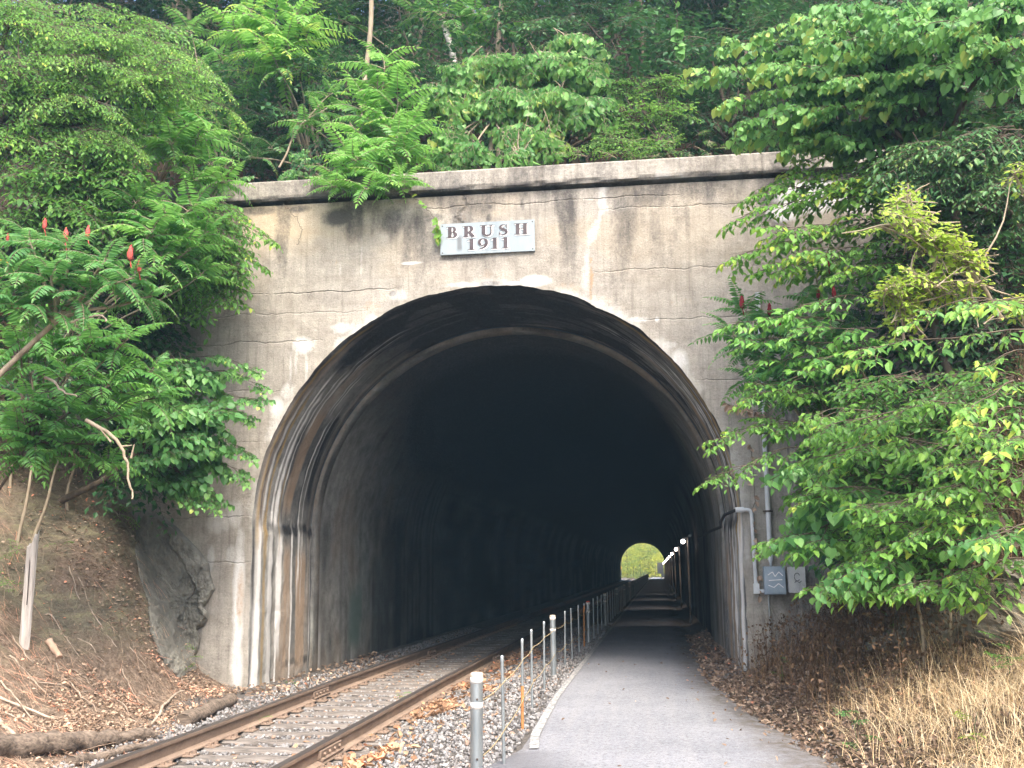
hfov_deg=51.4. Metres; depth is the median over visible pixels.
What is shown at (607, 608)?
fence post
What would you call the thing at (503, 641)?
railway tie
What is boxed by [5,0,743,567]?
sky
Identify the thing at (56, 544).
plant
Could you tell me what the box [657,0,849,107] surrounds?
forest tree
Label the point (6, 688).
twig
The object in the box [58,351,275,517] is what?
redbud tree
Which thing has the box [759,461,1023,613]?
grape vine
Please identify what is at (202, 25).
forest tree
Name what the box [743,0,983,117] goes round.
forest tree
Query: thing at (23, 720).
twig
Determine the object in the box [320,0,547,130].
ailanthus tree
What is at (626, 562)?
tree
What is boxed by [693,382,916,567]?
leafy tree
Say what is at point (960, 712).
plant
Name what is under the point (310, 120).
ailanthus tree
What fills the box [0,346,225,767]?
bank
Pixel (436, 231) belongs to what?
hanging vine
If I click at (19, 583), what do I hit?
plant
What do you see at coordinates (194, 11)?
forest tree
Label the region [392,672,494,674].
railway tie
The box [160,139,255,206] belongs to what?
ailanthus tree
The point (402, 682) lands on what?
railway tie
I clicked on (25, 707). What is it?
fallen branch
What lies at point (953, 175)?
leafy tree
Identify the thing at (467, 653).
railway tie
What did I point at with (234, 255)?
leafy shrub
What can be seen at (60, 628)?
twig
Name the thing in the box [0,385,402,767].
leaf litter
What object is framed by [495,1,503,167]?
bare tree
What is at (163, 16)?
forest tree
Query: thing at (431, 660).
railway tie
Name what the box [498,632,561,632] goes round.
railway tie
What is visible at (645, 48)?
tall tree
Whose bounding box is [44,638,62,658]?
cut piece of log
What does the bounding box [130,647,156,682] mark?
twig
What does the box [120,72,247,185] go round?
ailanthus tree
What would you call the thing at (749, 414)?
hanging vine
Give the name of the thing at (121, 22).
forest tree
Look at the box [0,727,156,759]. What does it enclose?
log
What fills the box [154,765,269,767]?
railway tie
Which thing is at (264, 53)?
ailanthus tree
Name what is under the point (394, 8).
forest tree
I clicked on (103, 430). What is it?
dead branch
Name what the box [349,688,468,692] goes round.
railway tie
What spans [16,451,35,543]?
sapling
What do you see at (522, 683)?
fence post
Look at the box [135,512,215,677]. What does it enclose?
rock outcrop
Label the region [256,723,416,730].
railway tie
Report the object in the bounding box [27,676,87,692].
twig
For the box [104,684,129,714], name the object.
twig
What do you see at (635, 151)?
plant
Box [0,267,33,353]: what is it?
bank shrub
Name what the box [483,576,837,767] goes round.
path
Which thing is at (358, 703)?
railway tie
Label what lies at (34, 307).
sumac tree
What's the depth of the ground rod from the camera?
13.99 m
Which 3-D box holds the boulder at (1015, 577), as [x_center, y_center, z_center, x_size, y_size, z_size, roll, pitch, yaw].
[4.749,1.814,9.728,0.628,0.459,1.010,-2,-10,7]
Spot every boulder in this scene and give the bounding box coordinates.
[961,582,1023,648]
[988,645,1022,667]
[989,560,1023,585]
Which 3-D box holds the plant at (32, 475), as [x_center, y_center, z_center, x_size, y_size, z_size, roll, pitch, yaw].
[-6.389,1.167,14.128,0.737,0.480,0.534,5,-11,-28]
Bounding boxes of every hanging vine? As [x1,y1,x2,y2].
[284,205,302,244]
[403,189,441,245]
[670,1,685,61]
[721,401,770,417]
[747,445,762,602]
[774,101,794,166]
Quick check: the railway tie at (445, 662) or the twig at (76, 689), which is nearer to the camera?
the twig at (76, 689)
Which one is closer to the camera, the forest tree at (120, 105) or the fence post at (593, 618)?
the forest tree at (120, 105)
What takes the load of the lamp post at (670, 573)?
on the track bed
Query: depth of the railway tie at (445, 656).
21.04 m
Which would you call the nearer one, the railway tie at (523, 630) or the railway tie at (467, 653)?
the railway tie at (467, 653)
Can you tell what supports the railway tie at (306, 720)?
on the track bed
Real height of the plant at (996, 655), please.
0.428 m
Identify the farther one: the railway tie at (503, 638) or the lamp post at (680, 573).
the lamp post at (680, 573)
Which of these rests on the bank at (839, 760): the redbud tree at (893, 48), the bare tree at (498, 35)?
the redbud tree at (893, 48)
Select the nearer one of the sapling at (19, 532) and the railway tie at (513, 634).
the sapling at (19, 532)
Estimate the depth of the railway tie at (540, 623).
33.65 m
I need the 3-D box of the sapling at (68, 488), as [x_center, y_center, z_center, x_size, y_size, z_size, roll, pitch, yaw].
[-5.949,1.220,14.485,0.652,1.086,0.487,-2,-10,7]
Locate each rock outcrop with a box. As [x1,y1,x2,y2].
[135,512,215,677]
[823,568,974,651]
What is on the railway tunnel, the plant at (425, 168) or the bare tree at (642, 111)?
the plant at (425, 168)
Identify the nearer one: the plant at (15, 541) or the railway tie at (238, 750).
the railway tie at (238, 750)
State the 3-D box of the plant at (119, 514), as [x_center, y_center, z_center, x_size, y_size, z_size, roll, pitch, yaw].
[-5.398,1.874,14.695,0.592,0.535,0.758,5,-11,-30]
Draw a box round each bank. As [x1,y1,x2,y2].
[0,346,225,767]
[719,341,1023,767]
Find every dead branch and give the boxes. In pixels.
[43,376,76,396]
[65,314,106,323]
[84,418,134,499]
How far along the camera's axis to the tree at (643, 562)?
209.84 m
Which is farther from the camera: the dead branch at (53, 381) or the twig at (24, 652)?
the twig at (24, 652)
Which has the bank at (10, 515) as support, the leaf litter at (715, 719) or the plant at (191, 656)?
the plant at (191, 656)
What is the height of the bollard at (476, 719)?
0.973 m
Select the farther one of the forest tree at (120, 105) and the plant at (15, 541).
the forest tree at (120, 105)
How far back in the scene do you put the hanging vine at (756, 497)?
14.17 m
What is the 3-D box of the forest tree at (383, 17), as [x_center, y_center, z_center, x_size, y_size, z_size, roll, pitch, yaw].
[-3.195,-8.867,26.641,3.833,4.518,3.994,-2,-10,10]
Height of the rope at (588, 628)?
0.226 m
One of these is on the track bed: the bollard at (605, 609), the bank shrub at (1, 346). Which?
the bollard at (605, 609)
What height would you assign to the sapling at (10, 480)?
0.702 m
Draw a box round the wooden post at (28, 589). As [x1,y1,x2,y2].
[19,530,39,649]
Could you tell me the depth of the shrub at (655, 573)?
197.86 m
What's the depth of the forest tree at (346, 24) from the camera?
29.27 m
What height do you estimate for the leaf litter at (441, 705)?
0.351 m
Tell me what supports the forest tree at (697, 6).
on the hillside
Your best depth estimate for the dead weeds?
10.68 m
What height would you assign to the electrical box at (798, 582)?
0.330 m
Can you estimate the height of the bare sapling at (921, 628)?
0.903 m
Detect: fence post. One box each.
[500,655,505,763]
[521,638,523,728]
[530,629,533,707]
[543,621,544,692]
[564,611,565,667]
[570,608,572,658]
[577,605,579,651]
[583,603,584,646]
[592,598,594,637]
[597,596,598,633]
[600,595,601,629]
[607,592,608,622]
[609,591,610,620]
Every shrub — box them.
[0,45,37,169]
[0,209,229,536]
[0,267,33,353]
[46,191,282,418]
[130,57,304,185]
[188,26,377,185]
[265,41,464,172]
[377,0,592,166]
[456,0,743,165]
[580,71,703,160]
[625,559,641,578]
[628,0,818,159]
[644,553,663,577]
[653,0,831,142]
[746,0,915,152]
[781,228,1023,584]
[841,162,1023,350]
[915,56,1023,198]
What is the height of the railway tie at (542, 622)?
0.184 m
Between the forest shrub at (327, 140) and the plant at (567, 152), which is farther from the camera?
the forest shrub at (327, 140)
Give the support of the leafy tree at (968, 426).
on the bank at (839, 760)
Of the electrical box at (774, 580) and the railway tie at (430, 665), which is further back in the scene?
the railway tie at (430, 665)
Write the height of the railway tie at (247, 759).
0.183 m
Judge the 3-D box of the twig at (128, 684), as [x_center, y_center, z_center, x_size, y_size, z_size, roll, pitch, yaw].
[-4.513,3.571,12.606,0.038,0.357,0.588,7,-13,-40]
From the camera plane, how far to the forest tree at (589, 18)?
26.14 m
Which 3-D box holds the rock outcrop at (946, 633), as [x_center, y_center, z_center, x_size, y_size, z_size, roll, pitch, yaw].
[4.249,2.577,12.046,1.212,0.992,4.840,-1,-10,3]
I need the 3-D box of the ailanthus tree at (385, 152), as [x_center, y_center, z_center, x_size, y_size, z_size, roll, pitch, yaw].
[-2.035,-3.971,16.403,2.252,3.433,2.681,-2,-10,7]
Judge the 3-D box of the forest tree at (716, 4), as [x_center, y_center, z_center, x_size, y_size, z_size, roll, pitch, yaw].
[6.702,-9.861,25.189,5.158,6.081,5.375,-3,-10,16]
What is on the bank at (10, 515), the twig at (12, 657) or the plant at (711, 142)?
the twig at (12, 657)
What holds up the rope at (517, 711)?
attached to the bollard at (476, 719)
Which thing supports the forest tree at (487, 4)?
on the hillside
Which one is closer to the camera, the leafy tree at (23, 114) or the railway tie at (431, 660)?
the leafy tree at (23, 114)
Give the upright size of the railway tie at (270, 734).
0.181 m
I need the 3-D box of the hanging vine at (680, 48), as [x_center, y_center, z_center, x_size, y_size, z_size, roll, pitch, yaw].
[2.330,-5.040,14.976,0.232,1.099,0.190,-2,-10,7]
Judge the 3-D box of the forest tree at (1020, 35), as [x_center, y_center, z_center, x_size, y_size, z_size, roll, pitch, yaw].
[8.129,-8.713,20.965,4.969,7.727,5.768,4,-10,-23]
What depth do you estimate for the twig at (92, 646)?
12.72 m
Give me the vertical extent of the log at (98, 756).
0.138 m
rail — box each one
[88,577,634,767]
[270,583,631,767]
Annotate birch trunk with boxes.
[440,19,456,63]
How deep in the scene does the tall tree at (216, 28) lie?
24.35 m
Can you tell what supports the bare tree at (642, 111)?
on the hillside
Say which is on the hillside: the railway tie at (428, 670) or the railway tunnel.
the railway tunnel
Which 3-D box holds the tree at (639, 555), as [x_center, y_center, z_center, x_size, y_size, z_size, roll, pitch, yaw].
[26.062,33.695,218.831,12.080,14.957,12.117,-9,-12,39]
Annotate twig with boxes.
[0,680,31,717]
[5,712,45,728]
[9,655,55,699]
[12,636,40,672]
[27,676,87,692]
[44,613,78,655]
[56,663,96,712]
[69,566,79,599]
[77,638,106,665]
[91,611,116,646]
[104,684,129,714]
[122,669,139,702]
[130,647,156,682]
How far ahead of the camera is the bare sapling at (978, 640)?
9.35 m
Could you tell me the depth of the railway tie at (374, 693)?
14.65 m
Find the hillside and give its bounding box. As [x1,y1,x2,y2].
[0,0,1023,521]
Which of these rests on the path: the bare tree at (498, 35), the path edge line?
the path edge line
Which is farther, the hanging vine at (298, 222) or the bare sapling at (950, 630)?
the hanging vine at (298, 222)
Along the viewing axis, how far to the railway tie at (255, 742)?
10.73 m
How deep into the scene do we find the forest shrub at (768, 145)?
17.98 m
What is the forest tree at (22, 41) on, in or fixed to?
on the hillside
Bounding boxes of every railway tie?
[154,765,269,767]
[173,754,366,764]
[197,746,379,756]
[218,738,404,746]
[227,716,420,723]
[233,731,413,738]
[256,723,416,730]
[288,711,444,717]
[302,706,434,711]
[315,701,394,706]
[327,696,465,700]
[334,692,464,696]
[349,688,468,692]
[355,684,425,688]
[364,681,465,684]
[376,677,490,680]
[385,675,490,677]
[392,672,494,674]
[400,669,492,672]
[406,666,508,669]
[413,664,512,666]
[419,662,470,663]
[427,659,516,661]
[432,657,480,659]
[438,655,484,657]
[443,653,488,654]
[447,651,492,652]
[452,649,528,651]
[455,648,535,649]
[461,646,537,647]
[465,645,538,646]
[472,642,541,643]
[476,640,545,641]
[483,638,548,638]
[487,636,548,637]
[491,634,558,635]
[495,633,558,633]
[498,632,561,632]
[501,631,559,631]
[503,630,562,630]
[506,629,563,629]
[508,628,567,628]
[510,627,569,627]
[516,624,572,624]
[517,623,575,623]
[520,622,577,622]
[525,620,579,620]
[530,618,582,618]
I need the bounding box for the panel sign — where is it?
[657,562,663,576]
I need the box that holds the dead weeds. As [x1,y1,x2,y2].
[717,313,1023,738]
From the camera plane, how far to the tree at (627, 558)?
202.13 m
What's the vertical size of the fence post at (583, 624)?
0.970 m
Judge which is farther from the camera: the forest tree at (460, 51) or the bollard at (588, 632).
the forest tree at (460, 51)
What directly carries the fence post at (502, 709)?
on the track bed
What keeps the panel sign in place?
on the track bed
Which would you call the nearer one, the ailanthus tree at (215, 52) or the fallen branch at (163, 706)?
the fallen branch at (163, 706)
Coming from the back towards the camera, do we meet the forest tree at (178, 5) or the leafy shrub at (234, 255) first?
the forest tree at (178, 5)
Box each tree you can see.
[0,0,140,188]
[0,0,203,65]
[0,0,252,201]
[0,143,200,280]
[0,175,241,428]
[0,218,175,377]
[0,293,210,489]
[1,0,172,113]
[2,42,190,189]
[10,0,195,106]
[46,0,275,126]
[58,0,256,108]
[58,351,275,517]
[119,0,276,117]
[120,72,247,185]
[134,0,259,56]
[154,4,285,184]
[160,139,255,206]
[175,0,406,130]
[190,0,444,158]
[196,0,354,177]
[211,0,224,139]
[228,44,360,177]
[239,18,439,158]
[266,76,355,167]
[276,1,390,45]
[304,38,455,208]
[309,0,486,138]
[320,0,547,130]
[326,0,452,86]
[359,0,373,159]
[385,0,544,62]
[385,0,581,82]
[416,28,624,171]
[429,0,441,76]
[485,0,651,133]
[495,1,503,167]
[504,0,645,65]
[511,43,520,166]
[514,0,756,146]
[518,0,628,50]
[553,0,793,126]
[568,0,746,79]
[621,547,641,577]
[622,543,648,578]
[622,543,656,577]
[623,543,662,575]
[628,544,662,575]
[632,543,663,576]
[633,0,653,121]
[638,0,647,143]
[648,547,662,576]
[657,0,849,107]
[683,0,1023,369]
[687,254,895,536]
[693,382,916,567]
[701,0,872,55]
[716,149,984,430]
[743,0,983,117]
[750,363,1023,624]
[811,60,1023,305]
[821,0,1023,104]
[832,296,1023,558]
[834,0,1023,106]
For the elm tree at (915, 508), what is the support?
on the bank at (839, 760)
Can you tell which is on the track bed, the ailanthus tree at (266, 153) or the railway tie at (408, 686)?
the railway tie at (408, 686)
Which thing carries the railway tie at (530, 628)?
on the track bed
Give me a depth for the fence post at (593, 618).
23.38 m
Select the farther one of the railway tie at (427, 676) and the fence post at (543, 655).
the railway tie at (427, 676)
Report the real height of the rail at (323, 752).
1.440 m
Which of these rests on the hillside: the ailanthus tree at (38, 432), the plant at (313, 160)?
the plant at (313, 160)
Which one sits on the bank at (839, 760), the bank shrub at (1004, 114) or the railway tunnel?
the bank shrub at (1004, 114)
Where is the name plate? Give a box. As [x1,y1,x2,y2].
[440,219,534,255]
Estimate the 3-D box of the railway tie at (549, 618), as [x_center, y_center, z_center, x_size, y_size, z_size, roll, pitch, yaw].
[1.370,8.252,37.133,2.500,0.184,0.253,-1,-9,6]
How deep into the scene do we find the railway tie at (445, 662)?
19.54 m
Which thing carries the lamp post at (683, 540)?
on the track bed
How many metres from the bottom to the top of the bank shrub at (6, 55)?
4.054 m
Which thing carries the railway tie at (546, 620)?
on the track bed
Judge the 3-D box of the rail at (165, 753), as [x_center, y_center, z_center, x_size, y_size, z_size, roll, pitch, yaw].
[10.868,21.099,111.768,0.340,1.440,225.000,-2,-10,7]
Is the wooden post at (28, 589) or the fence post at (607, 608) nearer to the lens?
the wooden post at (28, 589)
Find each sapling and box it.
[0,443,18,492]
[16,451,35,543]
[32,454,84,539]
[56,436,95,510]
[712,294,939,471]
[913,575,925,664]
[948,600,953,656]
[976,583,982,655]
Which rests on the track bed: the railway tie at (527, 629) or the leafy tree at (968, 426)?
the railway tie at (527, 629)
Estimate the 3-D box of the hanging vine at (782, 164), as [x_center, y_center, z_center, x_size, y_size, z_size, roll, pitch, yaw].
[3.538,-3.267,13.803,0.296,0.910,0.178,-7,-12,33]
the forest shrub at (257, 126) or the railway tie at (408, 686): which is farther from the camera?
the forest shrub at (257, 126)
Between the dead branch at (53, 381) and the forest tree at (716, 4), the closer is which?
the dead branch at (53, 381)
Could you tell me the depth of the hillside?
22.32 m
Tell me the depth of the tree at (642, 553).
200.96 m
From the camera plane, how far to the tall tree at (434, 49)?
24.76 m
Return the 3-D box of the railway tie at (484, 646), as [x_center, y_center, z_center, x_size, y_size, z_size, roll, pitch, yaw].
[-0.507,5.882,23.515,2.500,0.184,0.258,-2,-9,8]
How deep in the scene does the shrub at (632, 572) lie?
196.34 m
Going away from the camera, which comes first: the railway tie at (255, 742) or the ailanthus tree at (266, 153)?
the railway tie at (255, 742)
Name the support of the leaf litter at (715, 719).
on the path
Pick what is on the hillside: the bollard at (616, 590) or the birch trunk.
the birch trunk
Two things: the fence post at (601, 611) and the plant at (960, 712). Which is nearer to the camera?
the plant at (960, 712)
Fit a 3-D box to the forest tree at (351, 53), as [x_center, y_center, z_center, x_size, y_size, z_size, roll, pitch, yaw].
[-3.428,-5.823,21.766,3.818,3.481,3.665,5,-11,-28]
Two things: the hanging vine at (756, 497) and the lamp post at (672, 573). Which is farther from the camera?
the lamp post at (672, 573)
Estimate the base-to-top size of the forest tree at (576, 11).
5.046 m
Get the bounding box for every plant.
[0,539,23,565]
[0,571,22,600]
[1,457,60,486]
[42,541,72,562]
[108,501,145,529]
[183,643,202,671]
[237,149,315,181]
[292,152,374,176]
[403,154,491,172]
[433,147,546,171]
[553,145,621,158]
[566,119,678,161]
[633,146,710,159]
[666,130,744,153]
[833,708,883,748]
[953,710,985,754]
[975,630,1023,681]
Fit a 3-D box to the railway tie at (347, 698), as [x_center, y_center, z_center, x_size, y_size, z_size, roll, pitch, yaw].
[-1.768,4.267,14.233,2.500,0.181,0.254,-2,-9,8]
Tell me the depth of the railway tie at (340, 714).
12.71 m
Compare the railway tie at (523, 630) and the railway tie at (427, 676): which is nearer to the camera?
the railway tie at (427, 676)
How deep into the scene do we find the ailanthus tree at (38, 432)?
11.82 m
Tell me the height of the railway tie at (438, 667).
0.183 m
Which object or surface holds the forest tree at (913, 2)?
on the hillside
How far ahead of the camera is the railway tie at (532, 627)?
31.28 m
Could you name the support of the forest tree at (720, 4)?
on the hillside
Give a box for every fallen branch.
[0,696,91,730]
[0,717,14,733]
[152,678,194,722]
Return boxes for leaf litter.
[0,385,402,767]
[233,641,585,767]
[561,628,782,765]
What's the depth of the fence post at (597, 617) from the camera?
25.01 m
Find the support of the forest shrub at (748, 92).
on the hillside
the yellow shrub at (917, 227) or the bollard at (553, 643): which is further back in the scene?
the bollard at (553, 643)
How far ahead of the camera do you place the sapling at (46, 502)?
13.61 m
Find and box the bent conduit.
[697,507,763,593]
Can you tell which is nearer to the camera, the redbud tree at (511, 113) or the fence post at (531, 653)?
the fence post at (531, 653)
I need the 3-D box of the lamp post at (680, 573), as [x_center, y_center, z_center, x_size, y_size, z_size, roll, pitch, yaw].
[6.277,7.291,39.919,0.292,2.530,0.110,-2,-10,7]
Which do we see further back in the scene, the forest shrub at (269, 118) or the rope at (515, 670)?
the forest shrub at (269, 118)
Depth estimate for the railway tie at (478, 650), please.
22.44 m
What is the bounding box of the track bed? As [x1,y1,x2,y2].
[80,576,1017,767]
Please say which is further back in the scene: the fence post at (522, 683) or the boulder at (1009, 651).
the fence post at (522, 683)
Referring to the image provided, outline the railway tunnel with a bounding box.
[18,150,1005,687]
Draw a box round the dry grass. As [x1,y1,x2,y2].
[796,470,1023,767]
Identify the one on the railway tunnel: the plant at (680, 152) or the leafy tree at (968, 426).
the plant at (680, 152)
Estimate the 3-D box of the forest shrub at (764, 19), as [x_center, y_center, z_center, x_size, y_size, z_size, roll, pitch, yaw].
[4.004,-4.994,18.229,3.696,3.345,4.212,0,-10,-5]
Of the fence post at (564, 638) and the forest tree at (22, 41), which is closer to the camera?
the fence post at (564, 638)
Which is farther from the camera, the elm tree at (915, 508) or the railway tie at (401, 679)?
the railway tie at (401, 679)
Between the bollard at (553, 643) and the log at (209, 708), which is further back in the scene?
the bollard at (553, 643)
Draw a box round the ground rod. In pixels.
[768,595,771,646]
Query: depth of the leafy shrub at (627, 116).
16.99 m
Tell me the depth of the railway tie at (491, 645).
23.90 m
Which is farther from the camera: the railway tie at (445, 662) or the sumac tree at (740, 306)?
the railway tie at (445, 662)
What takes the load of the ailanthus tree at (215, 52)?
on the hillside
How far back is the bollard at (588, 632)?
21.90 m
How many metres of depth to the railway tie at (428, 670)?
18.08 m
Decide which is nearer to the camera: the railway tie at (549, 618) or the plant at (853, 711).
the plant at (853, 711)
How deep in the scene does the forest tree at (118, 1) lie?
25.32 m
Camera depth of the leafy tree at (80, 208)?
13.56 m
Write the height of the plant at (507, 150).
0.416 m
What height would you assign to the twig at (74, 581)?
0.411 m
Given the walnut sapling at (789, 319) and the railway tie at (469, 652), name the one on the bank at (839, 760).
the walnut sapling at (789, 319)
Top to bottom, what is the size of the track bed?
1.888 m
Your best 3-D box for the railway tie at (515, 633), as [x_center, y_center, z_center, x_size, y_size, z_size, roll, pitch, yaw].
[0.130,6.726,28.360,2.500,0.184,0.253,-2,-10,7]
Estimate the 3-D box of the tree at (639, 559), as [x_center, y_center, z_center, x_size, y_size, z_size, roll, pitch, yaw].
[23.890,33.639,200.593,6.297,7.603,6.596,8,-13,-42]
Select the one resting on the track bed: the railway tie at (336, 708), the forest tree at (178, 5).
the railway tie at (336, 708)
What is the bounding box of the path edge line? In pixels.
[529,581,648,747]
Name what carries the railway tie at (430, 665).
on the track bed
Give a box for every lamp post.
[667,556,670,590]
[669,555,672,591]
[671,551,676,599]
[675,544,681,607]
[681,535,691,623]
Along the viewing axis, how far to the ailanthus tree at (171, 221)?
13.57 m
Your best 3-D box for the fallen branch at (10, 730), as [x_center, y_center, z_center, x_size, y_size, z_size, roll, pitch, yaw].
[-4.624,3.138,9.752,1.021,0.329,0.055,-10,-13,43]
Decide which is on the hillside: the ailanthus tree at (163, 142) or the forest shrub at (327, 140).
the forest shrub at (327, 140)
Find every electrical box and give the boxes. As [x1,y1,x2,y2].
[763,566,785,594]
[787,567,805,592]
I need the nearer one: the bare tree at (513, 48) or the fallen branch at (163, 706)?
the fallen branch at (163, 706)
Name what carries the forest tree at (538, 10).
on the hillside
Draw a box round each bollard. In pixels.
[470,672,482,767]
[550,615,556,675]
[586,601,590,642]
[603,593,606,625]
[615,588,617,613]
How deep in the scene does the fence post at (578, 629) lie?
19.52 m
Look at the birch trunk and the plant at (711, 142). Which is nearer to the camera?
the plant at (711, 142)
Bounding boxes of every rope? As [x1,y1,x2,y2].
[483,628,554,699]
[483,654,554,755]
[556,600,621,651]
[560,590,623,627]
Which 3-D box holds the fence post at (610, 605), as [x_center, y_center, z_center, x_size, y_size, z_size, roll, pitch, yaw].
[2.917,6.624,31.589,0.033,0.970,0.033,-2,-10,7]
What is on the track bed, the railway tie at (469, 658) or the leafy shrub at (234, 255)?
the railway tie at (469, 658)
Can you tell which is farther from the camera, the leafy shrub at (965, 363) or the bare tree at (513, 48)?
the bare tree at (513, 48)
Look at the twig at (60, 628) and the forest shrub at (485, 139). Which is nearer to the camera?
the twig at (60, 628)
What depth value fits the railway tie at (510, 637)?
26.85 m
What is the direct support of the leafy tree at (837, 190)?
on the bank at (839, 760)
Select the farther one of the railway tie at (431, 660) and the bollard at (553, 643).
the railway tie at (431, 660)
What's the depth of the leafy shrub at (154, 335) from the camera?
14.55 m
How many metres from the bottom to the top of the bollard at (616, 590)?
0.973 m
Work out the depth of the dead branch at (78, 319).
10.49 m
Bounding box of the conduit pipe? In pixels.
[755,292,772,566]
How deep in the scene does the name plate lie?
15.35 m
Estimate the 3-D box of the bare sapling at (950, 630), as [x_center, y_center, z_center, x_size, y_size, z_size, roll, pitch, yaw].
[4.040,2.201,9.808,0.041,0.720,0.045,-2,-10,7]
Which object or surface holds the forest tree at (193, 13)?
on the hillside
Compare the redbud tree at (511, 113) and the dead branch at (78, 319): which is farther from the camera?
the redbud tree at (511, 113)
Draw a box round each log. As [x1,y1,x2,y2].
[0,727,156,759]
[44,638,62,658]
[65,740,155,766]
[175,693,237,725]
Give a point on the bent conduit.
(756, 589)
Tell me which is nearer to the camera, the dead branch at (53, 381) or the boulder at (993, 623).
the boulder at (993, 623)
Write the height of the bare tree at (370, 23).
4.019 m
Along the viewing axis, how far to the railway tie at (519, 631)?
29.29 m
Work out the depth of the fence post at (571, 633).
18.06 m
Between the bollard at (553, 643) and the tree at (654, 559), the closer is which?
the bollard at (553, 643)
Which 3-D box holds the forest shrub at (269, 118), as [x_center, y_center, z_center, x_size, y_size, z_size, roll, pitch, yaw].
[-3.940,-4.675,19.470,3.615,3.272,4.120,3,-10,-23]
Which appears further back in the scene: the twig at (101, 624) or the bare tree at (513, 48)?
the bare tree at (513, 48)
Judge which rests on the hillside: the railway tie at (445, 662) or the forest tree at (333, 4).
the forest tree at (333, 4)
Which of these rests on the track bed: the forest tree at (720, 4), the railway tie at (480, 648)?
the railway tie at (480, 648)
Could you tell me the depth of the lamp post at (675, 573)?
51.25 m
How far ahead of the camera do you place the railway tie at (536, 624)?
33.19 m
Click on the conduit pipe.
(768, 510)
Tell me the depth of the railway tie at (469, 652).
22.04 m
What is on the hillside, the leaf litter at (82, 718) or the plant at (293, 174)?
the plant at (293, 174)
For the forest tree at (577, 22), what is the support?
on the hillside
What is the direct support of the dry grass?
on the bank at (839, 760)
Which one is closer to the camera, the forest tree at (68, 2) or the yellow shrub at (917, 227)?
the yellow shrub at (917, 227)
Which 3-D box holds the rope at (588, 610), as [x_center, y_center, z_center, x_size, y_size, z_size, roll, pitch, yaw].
[2.693,6.083,30.058,0.062,0.226,30.111,-2,-10,8]

